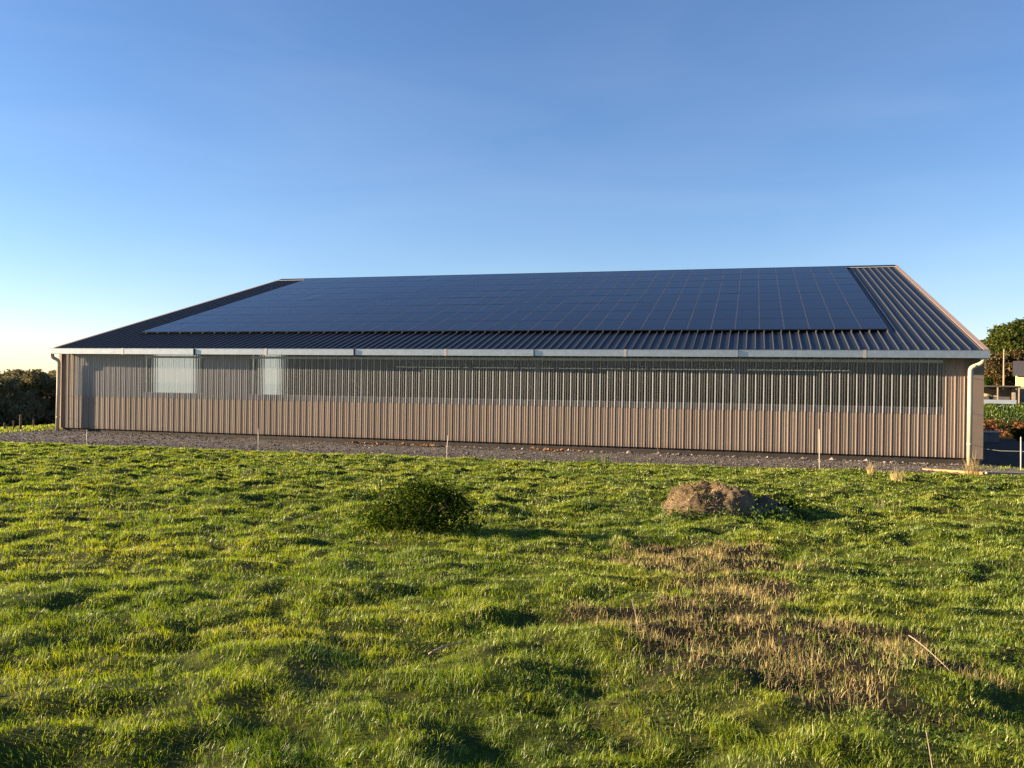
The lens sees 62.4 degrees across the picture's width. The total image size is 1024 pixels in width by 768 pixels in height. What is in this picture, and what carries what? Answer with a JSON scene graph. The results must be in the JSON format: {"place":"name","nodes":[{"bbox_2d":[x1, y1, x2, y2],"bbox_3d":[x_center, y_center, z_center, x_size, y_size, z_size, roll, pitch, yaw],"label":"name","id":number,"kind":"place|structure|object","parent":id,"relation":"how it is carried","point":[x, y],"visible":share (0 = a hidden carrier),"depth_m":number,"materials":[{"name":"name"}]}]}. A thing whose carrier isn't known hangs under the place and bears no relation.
{"place":"outdoors","nodes":[
{"label":"outdoors","id":0,"kind":"place"},
{"bbox_2d":[0,424,61,432],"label":"crest grass","id":1,"kind":"structure","parent":0,"point":[38,428],"depth_m":43.71,"materials":[{"name":"green plant"}]},
{"bbox_2d":[0,404,1023,767],"bbox_3d":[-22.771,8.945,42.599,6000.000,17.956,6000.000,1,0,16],"label":"ground","id":2,"kind":"structure","parent":0,"point":[1004,456],"depth_m":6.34,"materials":[{"name":"green plant"}]},
{"bbox_2d":[0,372,23,396],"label":"woodland tree","id":3,"kind":"object","parent":2,"relation":"on","point":[15,374],"visible":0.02,"depth_m":100.58,"materials":[{"name":"green plant"}]},
{"bbox_2d":[8,369,30,375],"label":"woodland tree","id":4,"kind":"object","parent":2,"relation":"on","point":[19,371],"visible":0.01,"depth_m":116.53,"materials":[{"name":"green plant"}]},
{"bbox_2d":[19,414,21,429],"bbox_3d":[-24.605,2.076,42.373,0.163,1.101,0.120,1,0,33],"label":"fence post","id":5,"kind":"object","parent":2,"relation":"on","point":[20,421],"visible":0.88,"depth_m":42.33,"materials":[{"name":"brown wood"}]},
{"bbox_2d":[0,374,47,427],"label":"woodland tree","id":6,"kind":"object","parent":2,"relation":"on","point":[28,408],"visible":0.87,"depth_m":94.23,"materials":[{"name":"green plant"}]},
{"bbox_2d":[2,369,55,425],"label":"woodland tree","id":7,"kind":"object","parent":2,"relation":"on","point":[34,380],"visible":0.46,"depth_m":97.64,"materials":[{"name":"green plant"}]},
{"bbox_2d":[28,377,56,425],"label":"woodland tree","id":8,"kind":"object","parent":2,"relation":"on","point":[50,393],"visible":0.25,"depth_m":98.69,"materials":[{"name":"green plant"}]},
{"bbox_2d":[346,470,489,538],"bbox_3d":[-1.216,1.643,11.589,2.106,0.970,1.525,1,0,16],"label":"bush","id":9,"kind":"object","parent":2,"relation":"on","point":[423,507],"visible":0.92,"depth_m":11.42,"materials":[{"name":"green plant"}]},
{"bbox_2d":[428,641,465,654],"bbox_3d":[-0.452,1.852,5.938,0.305,0.049,0.015,1,0,-35],"label":"twig","id":10,"kind":"object","parent":2,"relation":"on","point":[431,652],"visible":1,"depth_m":5.92,"materials":[{"name":"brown wood"}]},
{"bbox_2d":[483,456,497,462],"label":"nettle clump","id":11,"kind":"object","parent":2,"relation":"on","point":[491,460],"visible":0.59,"depth_m":28.70,"materials":[{"name":"green plant"}]},
{"bbox_2d":[0,429,1023,474],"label":"gravel strip","id":12,"kind":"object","parent":2,"relation":"on","point":[232,443],"visible":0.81,"depth_m":34.27,"materials":[{"name":"grey gravel"}]},
{"bbox_2d":[336,441,592,451],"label":"orange soil","id":13,"kind":"structure","parent":12,"relation":"on","point":[432,445],"depth_m":36.79,"materials":[{"name":"brown soil"}]},
{"bbox_2d":[434,444,964,464],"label":"pale stones","id":14,"kind":"object","parent":12,"relation":"on","point":[759,457],"visible":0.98,"depth_m":33.21,"materials":[{"name":"grey stone"}]},
{"bbox_2d":[922,468,984,474],"bbox_3d":[14.889,2.941,28.602,1.924,0.100,0.233,1,0,44],"label":"plank","id":15,"kind":"object","parent":12,"relation":"on","point":[963,471],"visible":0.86,"depth_m":28.50,"materials":[{"name":"beige wood"}]},
{"bbox_2d":[0,455,1023,767],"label":"field weeds","id":16,"kind":"object","parent":2,"relation":"on","point":[968,741],"visible":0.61,"depth_m":6.89,"materials":[{"name":"green plant"}]},
{"bbox_2d":[49,265,989,465],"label":"farm shed","id":17,"kind":"structure","parent":2,"relation":"on","point":[914,392],"depth_m":38.38,"materials":[{"name":"beige paint"}]},
{"bbox_2d":[141,266,888,333],"bbox_3d":[0.291,-4.858,47.766,36.302,5.050,17.415,1,0,16],"label":"solar array","id":18,"kind":"object","parent":17,"relation":"on","point":[823,298],"visible":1,"depth_m":45.27,"materials":[{"name":"blue glass"}]},
{"bbox_2d":[584,453,610,464],"bbox_3d":[3.011,2.617,29.870,1.008,0.482,1.219,1,0,16],"label":"nettle clump","id":19,"kind":"object","parent":2,"relation":"on","point":[598,460],"visible":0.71,"depth_m":29.78,"materials":[{"name":"green plant"}]},
{"bbox_2d":[657,476,827,523],"bbox_3d":[3.717,2.016,14.883,4.000,0.777,2.860,1,0,2],"label":"dirt mound","id":20,"kind":"object","parent":2,"relation":"on","point":[702,498],"visible":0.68,"depth_m":14.30,"materials":[{"name":"brown soil"}]},
{"bbox_2d":[550,536,1019,727],"bbox_3d":[2.243,1.940,7.959,3.591,0.459,6.663,1,0,16],"label":"dead stubble","id":21,"kind":"object","parent":2,"relation":"on","point":[747,594],"visible":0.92,"depth_m":6.48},
{"bbox_2d":[819,429,819,468],"bbox_3d":[10.631,2.352,29.258,0.052,1.580,0.039,1,0,43],"label":"fence stake","id":22,"kind":"object","parent":2,"relation":"on","point":[819,448],"visible":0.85,"depth_m":29.24,"materials":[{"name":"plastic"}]},
{"bbox_2d":[865,462,876,474],"bbox_3d":[11.439,2.664,27.022,0.588,0.542,0.497,1,0,-31],"label":"grass tuft","id":23,"kind":"object","parent":2,"relation":"on","point":[869,470],"visible":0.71,"depth_m":27.04,"materials":[{"name":"plant"}]},
{"bbox_2d":[864,499,908,512],"bbox_3d":[7.141,2.342,16.049,0.920,0.376,0.845,1,0,-29],"label":"nettle clump","id":24,"kind":"object","parent":2,"relation":"on","point":[884,508],"visible":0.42,"depth_m":15.94,"materials":[{"name":"green plant"}]},
{"bbox_2d":[888,466,906,481],"bbox_3d":[10.826,2.533,23.815,0.579,0.473,0.637,1,0,16],"label":"grass tuft","id":25,"kind":"object","parent":2,"relation":"on","point":[894,475],"visible":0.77,"depth_m":23.72,"materials":[{"name":"plant"}]},
{"bbox_2d":[908,635,949,670],"bbox_3d":[2.834,1.827,5.752,0.009,0.094,0.502,1,0,-4],"label":"twig","id":26,"kind":"object","parent":2,"relation":"on","point":[928,650],"visible":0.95,"depth_m":5.76,"materials":[{"name":"brown wood"}]},
{"bbox_2d":[926,731,932,767],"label":"twig","id":27,"kind":"object","parent":2,"relation":"on","point":[929,750],"visible":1,"depth_m":4.01,"materials":[{"name":"brown wood"}]},
{"bbox_2d":[958,454,980,474],"bbox_3d":[14.956,2.577,27.637,0.872,0.898,1.203,1,0,38],"label":"dead weed","id":28,"kind":"object","parent":2,"relation":"on","point":[974,470],"visible":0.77,"depth_m":27.61,"materials":[{"name":"plant"}]},
{"bbox_2d":[984,377,993,395],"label":"evergreen shrub","id":29,"kind":"object","parent":2,"relation":"on","point":[988,381],"visible":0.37,"depth_m":85.84,"materials":[{"name":"green plant"}]},
{"bbox_2d":[983,431,1000,442],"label":"concrete block","id":30,"kind":"structure","parent":2,"relation":"on","point":[991,436],"depth_m":62.28,"materials":[{"name":"stone"}]},
{"bbox_2d":[984,353,1005,385],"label":"scrub tree","id":31,"kind":"object","parent":2,"relation":"on","point":[990,364],"visible":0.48,"depth_m":96.35,"materials":[{"name":"green plant"}]},
{"bbox_2d":[984,399,1016,404],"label":"feed trough","id":32,"kind":"object","parent":2,"relation":"on","point":[1012,402],"visible":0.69,"depth_m":81.18,"materials":[{"name":"grey metal"}]},
{"bbox_2d":[980,317,1023,363],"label":"oak tree","id":33,"kind":"object","parent":2,"relation":"on","point":[1006,337],"visible":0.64,"depth_m":99.57,"materials":[{"name":"green plant"}]},
{"bbox_2d":[984,385,1020,403],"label":"open shelter","id":34,"kind":"object","parent":2,"relation":"on","point":[1004,392],"visible":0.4,"depth_m":84.56,"materials":[{"name":"wood"}]},
{"bbox_2d":[991,352,1015,385],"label":"scrub tree","id":35,"kind":"object","parent":2,"relation":"on","point":[1008,370],"visible":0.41,"depth_m":96.64,"materials":[{"name":"green plant"}]},
{"bbox_2d":[983,417,1023,438],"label":"bracken","id":36,"kind":"object","parent":2,"relation":"on","point":[987,423],"visible":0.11,"depth_m":75.18,"materials":[{"name":"brown plant"}]},
{"bbox_2d":[984,402,1023,422],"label":"bank grass","id":37,"kind":"structure","parent":2,"relation":"on","point":[1020,404],"depth_m":79.03,"materials":[{"name":"green plant"}]},
{"bbox_2d":[984,471,1023,473],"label":"plank","id":38,"kind":"object","parent":2,"relation":"on","point":[1004,472],"visible":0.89,"depth_m":28.21,"materials":[{"name":"grey wood"}]},
{"bbox_2d":[1003,349,1004,385],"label":"utility pole","id":39,"kind":"object","parent":2,"relation":"on","point":[1003,364],"visible":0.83,"depth_m":92.47,"materials":[{"name":"brown wood"}]},
{"bbox_2d":[1005,349,1023,383],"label":"scrub tree","id":40,"kind":"object","parent":2,"relation":"on","point":[1017,354],"visible":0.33,"depth_m":96.69,"materials":[{"name":"green plant"}]},
{"bbox_2d":[1009,427,1023,440],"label":"evergreen shrub","id":41,"kind":"object","parent":2,"relation":"on","point":[1017,433],"visible":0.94,"depth_m":67.48,"materials":[{"name":"green plant"}]},
{"bbox_2d":[1012,361,1023,386],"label":"house","id":42,"kind":"structure","parent":2,"relation":"on","point":[1018,370],"depth_m":87.94,"materials":[{"name":"paint"}]},
{"bbox_2d":[1020,437,1021,469],"bbox_3d":[17.702,2.540,29.427,0.056,1.401,0.044,1,0,38],"label":"fence stake","id":43,"kind":"object","parent":2,"relation":"on","point":[1020,455],"visible":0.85,"depth_m":29.42,"materials":[{"name":"plastic"}]},
{"bbox_2d":[1019,387,1023,402],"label":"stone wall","id":44,"kind":"structure","parent":2,"relation":"on","point":[1021,400],"depth_m":84.64,"materials":[{"name":"beige stone"}]},
{"bbox_2d":[0,0,1023,382],"label":"sky","id":45,"kind":"structure","parent":0,"point":[158,157],"materials":[{"name":"blue"}]}
]}

